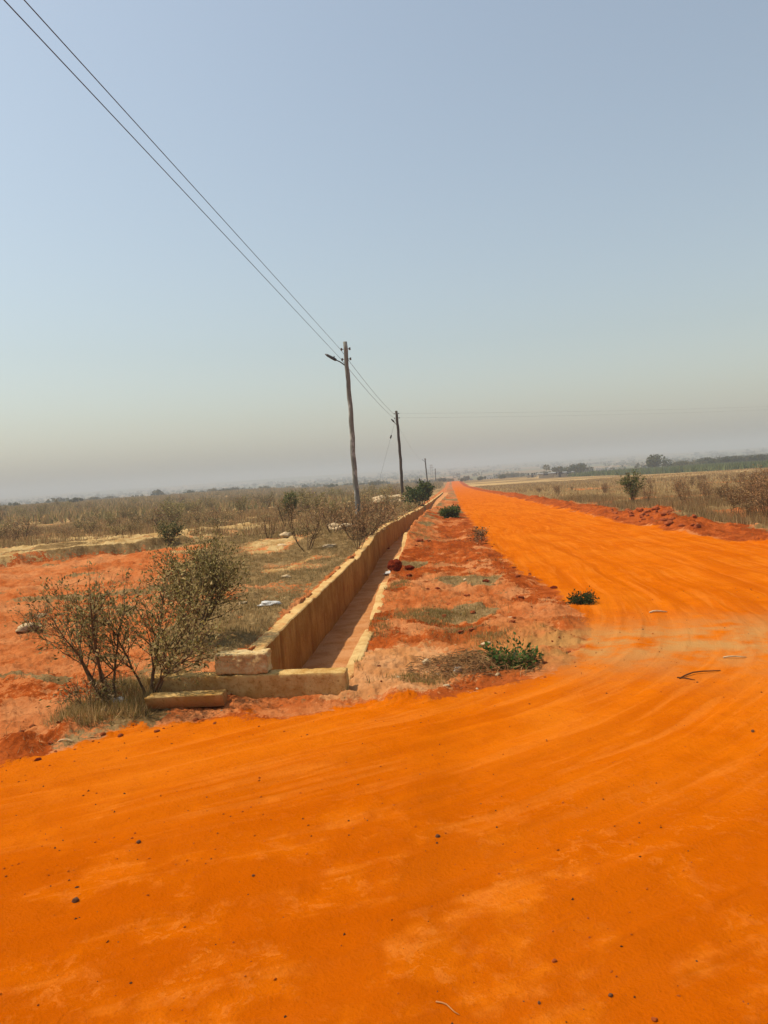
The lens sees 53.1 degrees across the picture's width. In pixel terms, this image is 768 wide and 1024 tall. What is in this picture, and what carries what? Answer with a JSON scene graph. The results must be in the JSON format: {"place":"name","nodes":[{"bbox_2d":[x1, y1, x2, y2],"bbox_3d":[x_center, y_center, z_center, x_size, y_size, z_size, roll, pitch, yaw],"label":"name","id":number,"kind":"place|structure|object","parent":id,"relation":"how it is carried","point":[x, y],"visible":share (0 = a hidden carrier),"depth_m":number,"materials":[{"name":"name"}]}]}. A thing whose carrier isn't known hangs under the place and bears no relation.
{"place":"outdoors","nodes":[
{"label":"outdoors","id":0,"kind":"place"},
{"bbox_2d":[1,530,580,755],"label":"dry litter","id":1,"kind":"object","parent":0,"point":[375,638],"visible":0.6,"depth_m":8.20,"materials":[{"name":"brown plant"}]},
{"bbox_2d":[0,586,764,1023],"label":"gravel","id":2,"kind":"structure","parent":0,"point":[364,818],"depth_m":3.75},
{"bbox_2d":[0,481,767,1023],"bbox_3d":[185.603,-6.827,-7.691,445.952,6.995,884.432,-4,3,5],"label":"dirt road","id":3,"kind":"structure","parent":0,"point":[488,947],"depth_m":3.56,"materials":[{"name":"soil"}]},
{"bbox_2d":[679,670,720,678],"bbox_3d":[2.464,1.261,6.012,0.452,0.036,0.039,-5,3,-27],"label":"stick","id":4,"kind":"object","parent":3,"relation":"on","point":[698,671],"visible":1,"depth_m":6.01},
{"bbox_2d":[0,447,767,765],"bbox_3d":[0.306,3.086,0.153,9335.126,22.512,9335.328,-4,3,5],"label":"ground","id":5,"kind":"structure","parent":0,"point":[25,566],"depth_m":11.17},
{"bbox_2d":[0,517,14,538],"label":"dry shrub","id":6,"kind":"object","parent":5,"relation":"on","point":[1,526],"visible":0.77,"depth_m":40.02,"materials":[{"name":"brown plant"}]},
{"bbox_2d":[2,525,21,540],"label":"dry shrub","id":7,"kind":"object","parent":5,"relation":"on","point":[13,535],"visible":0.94,"depth_m":35.95,"materials":[{"name":"brown plant"}]},
{"bbox_2d":[4,516,37,540],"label":"dry shrub","id":8,"kind":"object","parent":5,"relation":"on","point":[25,532],"visible":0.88,"depth_m":37.47,"materials":[{"name":"brown plant"}]},
{"bbox_2d":[15,622,41,632],"bbox_3d":[-4.670,1.515,10.075,0.334,0.113,0.227,-5,3,-20],"label":"pale stone","id":9,"kind":"object","parent":5,"relation":"on","point":[25,626],"visible":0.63,"depth_m":10.00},
{"bbox_2d":[8,596,62,631],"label":"shrub","id":10,"kind":"object","parent":5,"relation":"on","point":[32,617],"visible":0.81,"depth_m":10.01,"materials":[{"name":"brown plant"}]},
{"bbox_2d":[37,503,49,515],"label":"dry shrub","id":11,"kind":"object","parent":5,"relation":"on","point":[38,509],"visible":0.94,"depth_m":106.09,"materials":[{"name":"brown plant"}]},
{"bbox_2d":[55,526,76,534],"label":"dry shrub","id":12,"kind":"object","parent":5,"relation":"on","point":[61,530],"visible":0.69,"depth_m":40.46,"materials":[{"name":"brown plant"}]},
{"bbox_2d":[67,497,83,501],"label":"tree","id":13,"kind":"object","parent":5,"relation":"on","point":[75,499],"visible":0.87,"depth_m":239.28,"materials":[{"name":"grey plant"}]},
{"bbox_2d":[4,561,155,701],"bbox_3d":[-2.384,0.975,6.260,1.254,1.244,1.507,-4,3,5],"label":"shrub","id":14,"kind":"object","parent":5,"relation":"on","point":[91,621],"visible":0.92,"depth_m":6.09,"materials":[{"name":"green plant"}]},
{"bbox_2d":[39,665,126,708],"bbox_3d":[-2.325,1.417,6.054,0.607,0.417,0.625,-4,3,5],"label":"shrub","id":15,"kind":"object","parent":5,"relation":"on","point":[102,691],"visible":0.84,"depth_m":6.04,"materials":[{"name":"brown plant"}]},
{"bbox_2d":[75,515,101,532],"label":"dry shrub","id":16,"kind":"object","parent":5,"relation":"on","point":[93,525],"visible":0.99,"depth_m":43.15,"materials":[{"name":"brown plant"}]},
{"bbox_2d":[102,511,118,525],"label":"dry shrub","id":17,"kind":"object","parent":5,"relation":"on","point":[110,520],"visible":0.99,"depth_m":46.51,"materials":[{"name":"brown plant"}]},
{"bbox_2d":[42,668,189,729],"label":"dry grass","id":18,"kind":"structure","parent":5,"relation":"on","point":[122,707],"depth_m":5.89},
{"bbox_2d":[107,523,131,534],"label":"dry shrub","id":19,"kind":"object","parent":5,"relation":"on","point":[117,530],"visible":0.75,"depth_m":36.73,"materials":[{"name":"brown plant"}]},
{"bbox_2d":[118,507,137,517],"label":"dry shrub","id":20,"kind":"object","parent":5,"relation":"on","point":[121,514],"visible":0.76,"depth_m":71.86,"materials":[{"name":"brown plant"}]},
{"bbox_2d":[124,518,147,533],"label":"dry shrub","id":21,"kind":"object","parent":5,"relation":"on","point":[128,527],"visible":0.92,"depth_m":36.29,"materials":[{"name":"brown plant"}]},
{"bbox_2d":[124,506,147,524],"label":"dry shrub","id":22,"kind":"object","parent":5,"relation":"on","point":[135,516],"visible":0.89,"depth_m":47.59,"materials":[{"name":"brown plant"}]},
{"bbox_2d":[49,561,238,694],"bbox_3d":[-1.797,0.971,6.190,1.452,1.096,1.013,-2,3,25],"label":"shrub","id":23,"kind":"object","parent":5,"relation":"on","point":[194,646],"visible":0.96,"depth_m":6.17,"materials":[{"name":"green plant"}]},
{"bbox_2d":[143,511,160,525],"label":"dry shrub","id":24,"kind":"object","parent":5,"relation":"on","point":[151,520],"visible":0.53,"depth_m":48.13,"materials":[{"name":"brown plant"}]},
{"bbox_2d":[148,507,164,524],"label":"dry shrub","id":25,"kind":"object","parent":5,"relation":"on","point":[157,516],"visible":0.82,"depth_m":45.01,"materials":[{"name":"brown plant"}]},
{"bbox_2d":[149,501,181,522],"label":"dry shrub","id":26,"kind":"object","parent":5,"relation":"on","point":[164,514],"visible":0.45,"depth_m":47.00,"materials":[{"name":"brown plant"}]},
{"bbox_2d":[152,517,187,542],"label":"shrub","id":27,"kind":"object","parent":5,"relation":"on","point":[164,527],"visible":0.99,"depth_m":24.57,"materials":[{"name":"green plant"}]},
{"bbox_2d":[155,500,184,523],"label":"dry shrub","id":28,"kind":"object","parent":5,"relation":"on","point":[170,512],"visible":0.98,"depth_m":44.53,"materials":[{"name":"brown plant"}]},
{"bbox_2d":[145,689,227,709],"bbox_3d":[-1.544,1.474,6.015,0.622,0.109,0.153,-4,3,4],"label":"concrete slab","id":29,"kind":"object","parent":5,"relation":"on","point":[189,699],"depth_m":5.97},
{"bbox_2d":[135,523,251,637],"bbox_3d":[-2.050,0.793,8.542,1.298,1.310,1.434,-4,3,5],"label":"shrub","id":30,"kind":"object","parent":5,"relation":"on","point":[199,561],"visible":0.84,"depth_m":8.46,"materials":[{"name":"green plant"}]},
{"bbox_2d":[1,522,385,684],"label":"dry grass","id":31,"kind":"structure","parent":5,"relation":"on","point":[257,538],"depth_m":14.19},
{"bbox_2d":[184,520,208,528],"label":"dry shrub","id":32,"kind":"object","parent":5,"relation":"on","point":[195,524],"visible":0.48,"depth_m":36.69,"materials":[{"name":"brown plant"}]},
{"bbox_2d":[189,498,205,512],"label":"dry shrub","id":33,"kind":"object","parent":5,"relation":"on","point":[198,505],"visible":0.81,"depth_m":70.40,"materials":[{"name":"brown plant"}]},
{"bbox_2d":[190,508,213,523],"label":"dry shrub","id":34,"kind":"object","parent":5,"relation":"on","point":[198,516],"visible":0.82,"depth_m":45.21,"materials":[{"name":"brown plant"}]},
{"bbox_2d":[202,498,217,511],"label":"dry shrub","id":35,"kind":"object","parent":5,"relation":"on","point":[211,502],"visible":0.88,"depth_m":83.58,"materials":[{"name":"brown plant"}]},
{"bbox_2d":[0,501,421,547],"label":"dry grass","id":36,"kind":"structure","parent":5,"relation":"on","point":[102,533],"depth_m":38.35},
{"bbox_2d":[202,514,228,526],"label":"dry shrub","id":37,"kind":"object","parent":5,"relation":"on","point":[218,520],"visible":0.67,"depth_m":36.64,"materials":[{"name":"brown plant"}]},
{"bbox_2d":[0,481,444,525],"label":"scrub cover","id":38,"kind":"object","parent":5,"relation":"on","point":[148,503],"visible":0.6,"depth_m":146.24,"materials":[{"name":"brown plant"}]},
{"bbox_2d":[218,509,237,521],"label":"dry shrub","id":39,"kind":"object","parent":5,"relation":"on","point":[229,515],"visible":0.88,"depth_m":44.12,"materials":[{"name":"brown plant"}]},
{"bbox_2d":[231,496,251,515],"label":"dry shrub","id":40,"kind":"object","parent":5,"relation":"on","point":[241,505],"visible":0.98,"depth_m":54.57,"materials":[{"name":"brown plant"}]},
{"bbox_2d":[252,491,276,504],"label":"dry shrub","id":41,"kind":"object","parent":5,"relation":"on","point":[267,499],"visible":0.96,"depth_m":87.53,"materials":[{"name":"brown plant"}]},
{"bbox_2d":[257,601,280,605],"bbox_3d":[-1.567,1.258,10.509,0.328,0.088,0.192,-3,3,22],"label":"plastic bag","id":42,"kind":"object","parent":5,"relation":"on","point":[263,603],"visible":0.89,"depth_m":10.47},
{"bbox_2d":[256,512,284,537],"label":"dry shrub","id":43,"kind":"object","parent":5,"relation":"on","point":[269,527],"visible":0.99,"depth_m":23.03,"materials":[{"name":"brown plant"}]},
{"bbox_2d":[269,498,301,525],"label":"dry shrub","id":44,"kind":"object","parent":5,"relation":"on","point":[286,515],"visible":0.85,"depth_m":31.59,"materials":[{"name":"brown plant"}]},
{"bbox_2d":[280,532,291,537],"bbox_3d":[-2.848,0.704,22.102,0.317,0.284,0.461,-3,3,16],"label":"pale stone","id":45,"kind":"object","parent":5,"relation":"on","point":[285,534],"visible":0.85,"depth_m":21.99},
{"bbox_2d":[282,489,302,515],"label":"shrub","id":46,"kind":"object","parent":5,"relation":"on","point":[286,499],"visible":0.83,"depth_m":43.55,"materials":[{"name":"green plant"}]},
{"bbox_2d":[147,492,442,698],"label":"storm drain","id":47,"kind":"object","parent":5,"relation":"on","point":[294,637],"visible":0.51,"depth_m":9.27,"materials":[{"name":"concrete"}]},
{"bbox_2d":[214,649,272,674],"bbox_3d":[-1.152,1.229,6.298,0.454,0.188,0.188,-3,3,8],"label":"sandcrete block","id":48,"kind":"object","parent":47,"relation":"on","point":[249,661],"depth_m":6.22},
{"bbox_2d":[282,523,321,536],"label":"dry shrub","id":49,"kind":"object","parent":5,"relation":"on","point":[299,530],"visible":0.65,"depth_m":22.80,"materials":[{"name":"brown plant"}]},
{"bbox_2d":[297,495,314,508],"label":"dry shrub","id":50,"kind":"object","parent":5,"relation":"on","point":[306,501],"visible":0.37,"depth_m":58.52,"materials":[{"name":"brown plant"}]},
{"bbox_2d":[280,493,332,550],"bbox_3d":[-1.735,0.249,18.340,1.312,1.523,1.074,-2,3,26],"label":"shrub","id":51,"kind":"object","parent":5,"relation":"on","point":[316,529],"visible":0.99,"depth_m":18.24,"materials":[{"name":"brown plant"}]},
{"bbox_2d":[297,488,330,515],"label":"dry shrub","id":52,"kind":"object","parent":5,"relation":"on","point":[305,500],"visible":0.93,"depth_m":41.40,"materials":[{"name":"brown plant"}]},
{"bbox_2d":[305,510,334,524],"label":"dry shrub","id":53,"kind":"object","parent":5,"relation":"on","point":[317,518],"visible":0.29,"depth_m":30.13,"materials":[{"name":"brown plant"}]},
{"bbox_2d":[311,502,348,532],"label":"dry shrub","id":54,"kind":"object","parent":5,"relation":"on","point":[331,516],"visible":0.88,"depth_m":22.21,"materials":[{"name":"brown plant"}]},
{"bbox_2d":[322,500,343,517],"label":"dry shrub","id":55,"kind":"object","parent":5,"relation":"on","point":[332,503],"visible":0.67,"depth_m":34.51,"materials":[{"name":"brown plant"}]},
{"bbox_2d":[329,523,351,529],"bbox_3d":[-1.329,0.487,24.017,1.075,0.335,0.780,6,10,73],"label":"rubble slab","id":56,"kind":"object","parent":5,"relation":"on","point":[334,525],"depth_m":23.81,"materials":[{"name":"stone"}]},
{"bbox_2d":[325,341,360,516],"bbox_3d":[-1.577,-2.895,30.134,1.033,7.466,0.220,-4,3,5],"label":"utility pole","id":57,"kind":"object","parent":5,"relation":"on","point":[352,439],"visible":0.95,"depth_m":30.00,"materials":[{"name":"brown wood"}]},
{"bbox_2d":[4,0,340,358],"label":"power line","id":58,"kind":"object","parent":57,"relation":"attached to","point":[139,144],"visible":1,"depth_m":9.99,"materials":[{"name":"metal"}]},
{"bbox_2d":[24,0,340,349],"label":"power line","id":59,"kind":"object","parent":57,"relation":"attached to","point":[153,142],"visible":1,"depth_m":10.59,"materials":[{"name":"metal"}]},
{"bbox_2d":[326,504,365,523],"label":"dry shrub","id":60,"kind":"object","parent":5,"relation":"on","point":[344,515],"visible":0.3,"depth_m":25.19,"materials":[{"name":"brown plant"}]},
{"bbox_2d":[332,493,377,539],"bbox_3d":[-0.767,0.140,20.106,1.340,1.294,1.209,-4,3,-4],"label":"dry shrub","id":61,"kind":"object","parent":5,"relation":"on","point":[350,521],"visible":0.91,"depth_m":19.95,"materials":[{"name":"brown plant"}]},
{"bbox_2d":[346,512,373,549],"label":"dry shrub","id":62,"kind":"object","parent":5,"relation":"on","point":[360,542],"visible":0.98,"depth_m":17.76,"materials":[{"name":"brown plant"}]},
{"bbox_2d":[348,489,371,505],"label":"dry shrub","id":63,"kind":"object","parent":5,"relation":"on","point":[361,500],"visible":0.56,"depth_m":55.75,"materials":[{"name":"brown plant"}]},
{"bbox_2d":[338,501,400,537],"bbox_3d":[-0.402,0.242,20.211,1.354,1.027,1.510,-1,4,42],"label":"dry shrub","id":64,"kind":"object","parent":5,"relation":"on","point":[378,524],"visible":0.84,"depth_m":20.09,"materials":[{"name":"brown plant"}]},
{"bbox_2d":[362,484,376,497],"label":"dry shrub","id":65,"kind":"object","parent":5,"relation":"on","point":[371,494],"visible":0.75,"depth_m":81.92,"materials":[{"name":"brown plant"}]},
{"bbox_2d":[352,500,391,513],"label":"dry shrub","id":66,"kind":"object","parent":5,"relation":"on","point":[379,507],"visible":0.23,"depth_m":38.18,"materials":[{"name":"brown plant"}]},
{"bbox_2d":[365,494,393,526],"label":"dry shrub","id":67,"kind":"object","parent":5,"relation":"on","point":[372,510],"visible":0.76,"depth_m":22.77,"materials":[{"name":"brown plant"}]},
{"bbox_2d":[0,448,767,505],"bbox_3d":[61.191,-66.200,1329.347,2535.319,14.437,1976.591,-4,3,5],"label":"distant scrub","id":68,"kind":"object","parent":5,"relation":"on","point":[636,464],"visible":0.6,"depth_m":1243.33,"materials":[{"name":"green plant"}]},
{"bbox_2d":[378,484,391,494],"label":"dry shrub","id":69,"kind":"object","parent":5,"relation":"on","point":[390,488],"visible":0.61,"depth_m":79.04,"materials":[{"name":"brown plant"}]},
{"bbox_2d":[364,505,407,522],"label":"dry shrub","id":70,"kind":"object","parent":5,"relation":"on","point":[391,516],"visible":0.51,"depth_m":26.23,"materials":[{"name":"brown plant"}]},
{"bbox_2d":[372,484,409,513],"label":"dry shrub","id":71,"kind":"object","parent":5,"relation":"on","point":[395,500],"visible":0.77,"depth_m":35.18,"materials":[{"name":"brown plant"}]},
{"bbox_2d":[373,494,409,502],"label":"rubble heap","id":72,"kind":"object","parent":5,"relation":"on","point":[386,496],"visible":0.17,"depth_m":66.08,"materials":[{"name":"stone"}]},
{"bbox_2d":[387,559,401,571],"bbox_3d":[0.188,0.949,13.520,0.261,0.252,0.212,-4,3,5],"label":"boulder","id":73,"kind":"object","parent":5,"relation":"on","point":[395,564],"visible":0.94,"depth_m":13.45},
{"bbox_2d":[391,411,403,501],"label":"utility pole","id":74,"kind":"object","parent":5,"relation":"on","point":[396,413],"visible":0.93,"depth_m":62.86,"materials":[{"name":"brown wood"}]},
{"bbox_2d":[399,499,420,512],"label":"dry shrub","id":75,"kind":"object","parent":5,"relation":"on","point":[411,506],"visible":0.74,"depth_m":40.97,"materials":[{"name":"brown plant"}]},
{"bbox_2d":[399,478,435,505],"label":"bush","id":76,"kind":"object","parent":5,"relation":"on","point":[423,491],"visible":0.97,"depth_m":52.28,"materials":[{"name":"green plant"}]},
{"bbox_2d":[437,504,460,518],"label":"bush","id":77,"kind":"object","parent":5,"relation":"on","point":[449,511],"visible":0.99,"depth_m":31.74,"materials":[{"name":"green plant"}]},
{"bbox_2d":[353,517,567,687],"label":"verge grass","id":78,"kind":"structure","parent":5,"relation":"on","point":[422,617],"depth_m":8.98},
{"bbox_2d":[405,644,540,681],"bbox_3d":[0.778,1.323,6.762,1.281,0.277,0.948,-4,3,5],"label":"grass patch","id":79,"kind":"object","parent":5,"relation":"on","point":[456,662],"visible":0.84,"depth_m":6.69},
{"bbox_2d":[470,526,489,543],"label":"plant","id":80,"kind":"object","parent":5,"relation":"on","point":[479,534],"visible":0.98,"depth_m":18.70,"materials":[{"name":"brown plant"}]},
{"bbox_2d":[472,631,543,669],"bbox_3d":[1.088,1.266,6.717,0.613,0.382,0.508,-3,3,20],"label":"plant","id":81,"kind":"object","parent":5,"relation":"on","point":[524,657],"visible":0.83,"depth_m":6.66,"materials":[{"name":"green plant"}]},
{"bbox_2d":[542,464,568,471],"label":"tree","id":82,"kind":"object","parent":5,"relation":"on","point":[557,468],"visible":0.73,"depth_m":338.55,"materials":[{"name":"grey plant"}]},
{"bbox_2d":[537,471,574,477],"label":"farm building","id":83,"kind":"structure","parent":5,"relation":"on","point":[546,475],"depth_m":290.31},
{"bbox_2d":[559,464,584,472],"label":"tree","id":84,"kind":"object","parent":5,"relation":"on","point":[574,468],"visible":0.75,"depth_m":323.23,"materials":[{"name":"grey plant"}]},
{"bbox_2d":[564,585,599,604],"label":"plant","id":85,"kind":"object","parent":5,"relation":"on","point":[578,599],"visible":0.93,"depth_m":9.60,"materials":[{"name":"green plant"}]},
{"bbox_2d":[575,463,593,472],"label":"tree","id":86,"kind":"object","parent":5,"relation":"on","point":[586,468],"visible":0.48,"depth_m":337.06,"materials":[{"name":"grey plant"}]},
{"bbox_2d":[474,467,767,499],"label":"tall dry grass","id":87,"kind":"structure","parent":5,"relation":"on","point":[546,486],"depth_m":104.23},
{"bbox_2d":[624,488,638,500],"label":"tall weed","id":88,"kind":"object","parent":5,"relation":"on","point":[630,496],"visible":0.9,"depth_m":36.07,"materials":[{"name":"brown plant"}]},
{"bbox_2d":[616,469,647,501],"bbox_3d":[11.665,-1.216,36.249,1.274,1.757,1.411,-1,4,39],"label":"tree","id":89,"kind":"object","parent":5,"relation":"on","point":[628,483],"visible":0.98,"depth_m":36.23,"materials":[{"name":"green plant"}]},
{"bbox_2d":[639,485,654,501],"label":"tall weed","id":90,"kind":"object","parent":5,"relation":"on","point":[646,493],"visible":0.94,"depth_m":34.60,"materials":[{"name":"brown plant"}]},
{"bbox_2d":[645,454,672,467],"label":"tree","id":91,"kind":"object","parent":5,"relation":"on","point":[654,461],"visible":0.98,"depth_m":290.43,"materials":[{"name":"green plant"}]},
{"bbox_2d":[551,486,767,527],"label":"tall dry grass","id":92,"kind":"structure","parent":5,"relation":"on","point":[698,503],"depth_m":30.64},
{"bbox_2d":[566,459,767,476],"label":"crop field","id":93,"kind":"structure","parent":5,"relation":"on","point":[735,465],"depth_m":221.00,"materials":[{"name":"green plant"}]},
{"bbox_2d":[672,461,693,465],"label":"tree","id":94,"kind":"object","parent":5,"relation":"on","point":[675,463],"visible":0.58,"depth_m":284.79,"materials":[{"name":"green plant"}]},
{"bbox_2d":[672,474,696,503],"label":"tall weed","id":95,"kind":"object","parent":5,"relation":"on","point":[681,488],"visible":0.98,"depth_m":31.06,"materials":[{"name":"brown plant"}]},
{"bbox_2d":[698,475,713,498],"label":"tall weed","id":96,"kind":"object","parent":5,"relation":"on","point":[705,488],"visible":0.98,"depth_m":32.43,"materials":[{"name":"brown plant"}]},
{"bbox_2d":[715,456,729,463],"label":"tree","id":97,"kind":"object","parent":5,"relation":"on","point":[725,458],"visible":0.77,"depth_m":288.64,"materials":[{"name":"green plant"}]},
{"bbox_2d":[710,479,734,499],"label":"tall weed","id":98,"kind":"object","parent":5,"relation":"on","point":[718,488],"visible":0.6,"depth_m":32.66,"materials":[{"name":"brown plant"}]},
{"bbox_2d":[718,481,755,514],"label":"tall weed","id":99,"kind":"object","parent":5,"relation":"on","point":[736,497],"visible":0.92,"depth_m":22.11,"materials":[{"name":"brown plant"}]},
{"bbox_2d":[714,471,763,513],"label":"tall weed","id":100,"kind":"object","parent":5,"relation":"on","point":[727,482],"visible":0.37,"depth_m":23.32,"materials":[{"name":"brown plant"}]},
{"bbox_2d":[736,499,760,514],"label":"tall weed","id":101,"kind":"object","parent":5,"relation":"on","point":[748,508],"visible":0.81,"depth_m":21.36,"materials":[{"name":"brown plant"}]},
{"bbox_2d":[733,470,764,488],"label":"tall weed","id":102,"kind":"object","parent":5,"relation":"on","point":[748,478],"visible":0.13,"depth_m":32.11,"materials":[{"name":"brown plant"}]},
{"bbox_2d":[740,487,767,516],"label":"tall weed","id":103,"kind":"object","parent":5,"relation":"on","point":[757,499],"visible":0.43,"depth_m":22.14,"materials":[{"name":"brown plant"}]},
{"bbox_2d":[748,455,761,460],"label":"tree","id":104,"kind":"object","parent":5,"relation":"on","point":[753,458],"visible":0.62,"depth_m":281.82,"materials":[{"name":"green plant"}]},
{"bbox_2d":[744,469,767,511],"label":"tall weed","id":105,"kind":"object","parent":5,"relation":"on","point":[755,486],"visible":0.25,"depth_m":23.48,"materials":[{"name":"brown plant"}]},
{"bbox_2d":[746,465,767,519],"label":"tall weed","id":106,"kind":"object","parent":5,"relation":"on","point":[765,482],"visible":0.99,"depth_m":20.56,"materials":[{"name":"brown plant"}]},
{"bbox_2d":[0,0,767,496],"label":"sky","id":107,"kind":"structure","parent":0,"point":[539,212],"materials":[{"name":"blue"}]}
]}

